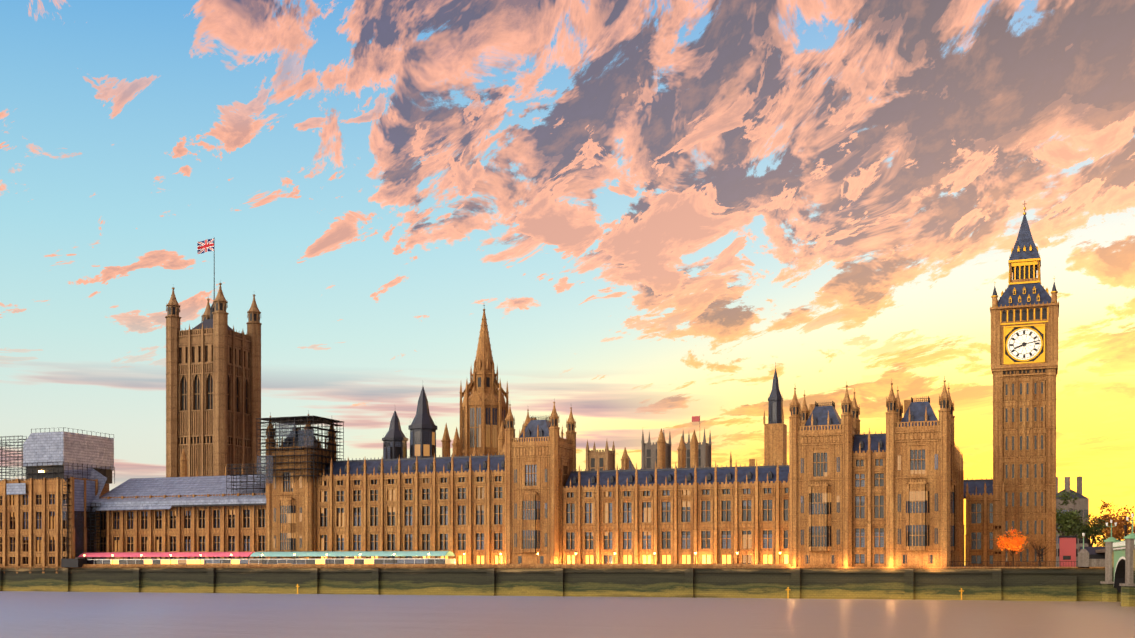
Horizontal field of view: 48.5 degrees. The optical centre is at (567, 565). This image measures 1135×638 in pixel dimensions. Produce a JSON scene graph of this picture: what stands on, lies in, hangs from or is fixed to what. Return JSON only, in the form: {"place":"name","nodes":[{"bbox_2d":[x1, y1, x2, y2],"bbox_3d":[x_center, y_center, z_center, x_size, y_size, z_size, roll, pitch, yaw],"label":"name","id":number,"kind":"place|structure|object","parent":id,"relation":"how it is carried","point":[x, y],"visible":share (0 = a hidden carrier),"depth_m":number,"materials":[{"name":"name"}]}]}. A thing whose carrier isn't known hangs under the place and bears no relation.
{"place":"outdoors","nodes":[
{"label":"outdoors","id":0,"kind":"place"},
{"bbox_2d":[165,251,261,476],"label":"tower","id":1,"kind":"structure","parent":0,"point":[213,385],"depth_m":457.78,"materials":[{"name":"brown stone"}]},
{"bbox_2d":[197,238,213,253],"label":"union flag","id":2,"kind":"object","parent":1,"relation":"attached to","point":[206,245],"visible":0.96,"depth_m":467.15,"materials":[{"name":"multicoloured fabric"}]},
{"bbox_2d":[179,362,786,476],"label":"background towers","id":3,"kind":"structure","parent":0,"point":[422,427],"depth_m":377.27,"materials":[{"name":"stone"}]},
{"bbox_2d":[0,591,1134,637],"bbox_3d":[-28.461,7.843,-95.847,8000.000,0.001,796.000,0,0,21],"label":"river water","id":4,"kind":"structure","parent":0,"point":[30,614],"depth_m":189.94,"materials":[{"name":"purple liquid"}]},
{"bbox_2d":[1078,514,1134,606],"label":"bridge","id":5,"kind":"structure","parent":4,"relation":"in","point":[1118,564],"depth_m":271.05,"materials":[{"name":"grey stone"}]},
{"bbox_2d":[0,0,1134,565],"label":"sky","id":6,"kind":"structure","parent":0,"point":[650,208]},
{"bbox_2d":[586,416,711,470],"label":"westminster abbey towers","id":7,"kind":"structure","parent":0,"point":[595,458],"depth_m":655.07,"materials":[{"name":"grey stone"}]},
{"label":"ground","id":8,"kind":"structure","parent":0,"visible":0},
{"bbox_2d":[459,305,508,455],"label":"central tower","id":9,"kind":"structure","parent":8,"relation":"on","point":[484,407],"depth_m":389.42,"materials":[{"name":"stone"}]},
{"bbox_2d":[0,376,1004,582],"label":"palace building","id":10,"kind":"structure","parent":8,"relation":"on","point":[838,491],"depth_m":330.26,"materials":[{"name":"stone"}]},
{"bbox_2d":[0,415,343,566],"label":"scaffolding","id":11,"kind":"object","parent":10,"relation":"attached to","point":[62,455],"visible":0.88,"depth_m":379.38,"materials":[{"name":"black metal"}]},
{"bbox_2d":[0,561,1104,600],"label":"river wall","id":12,"kind":"structure","parent":8,"relation":"on","point":[1038,583],"depth_m":318.10,"materials":[{"name":"stone"}]},
{"bbox_2d":[75,551,455,563],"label":"terrace marquees","id":13,"kind":"object","parent":12,"relation":"on","point":[296,560],"visible":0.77,"depth_m":353.91,"materials":[{"name":"white fabric"}]},
{"bbox_2d":[84,551,780,563],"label":"terrace lamps","id":14,"kind":"object","parent":12,"relation":"on","point":[428,554],"visible":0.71,"depth_m":331.44,"materials":[{"name":"yellow metal"}]},
{"bbox_2d":[994,527,1027,566],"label":"tree","id":15,"kind":"object","parent":8,"relation":"on","point":[1013,545],"visible":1,"depth_m":314.52,"materials":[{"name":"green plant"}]},
{"bbox_2d":[990,201,1058,566],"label":"clock tower","id":16,"kind":"structure","parent":8,"relation":"on","point":[1024,310],"depth_m":326.81,"materials":[{"name":"stone"}]},
{"bbox_2d":[1030,543,1049,566],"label":"bare tree","id":17,"kind":"object","parent":8,"relation":"on","point":[1039,554],"visible":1,"depth_m":314.69,"materials":[{"name":"brown plant"}]},
{"bbox_2d":[1056,490,1087,536],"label":"green tree","id":18,"kind":"object","parent":8,"relation":"on","point":[1067,520],"visible":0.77,"depth_m":399.54,"materials":[{"name":"green plant"}]},
{"bbox_2d":[1071,513,1109,546],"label":"green tree","id":19,"kind":"object","parent":8,"relation":"on","point":[1087,530],"visible":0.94,"depth_m":352.54,"materials":[{"name":"green plant"}]},
{"bbox_2d":[1056,476,1126,566],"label":"bridge street buildings","id":20,"kind":"structure","parent":8,"relation":"on","point":[1069,548],"depth_m":483.31,"materials":[{"name":"red"}]},
{"bbox_2d":[1082,500,1127,544],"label":"autumn tree","id":21,"kind":"object","parent":8,"relation":"on","point":[1109,517],"visible":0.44,"depth_m":387.15,"materials":[{"name":"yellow plant"}]},
{"bbox_2d":[1100,505,1134,540],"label":"autumn tree","id":22,"kind":"object","parent":8,"relation":"on","point":[1117,533],"visible":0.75,"depth_m":358.64,"materials":[{"name":"orange plant"}]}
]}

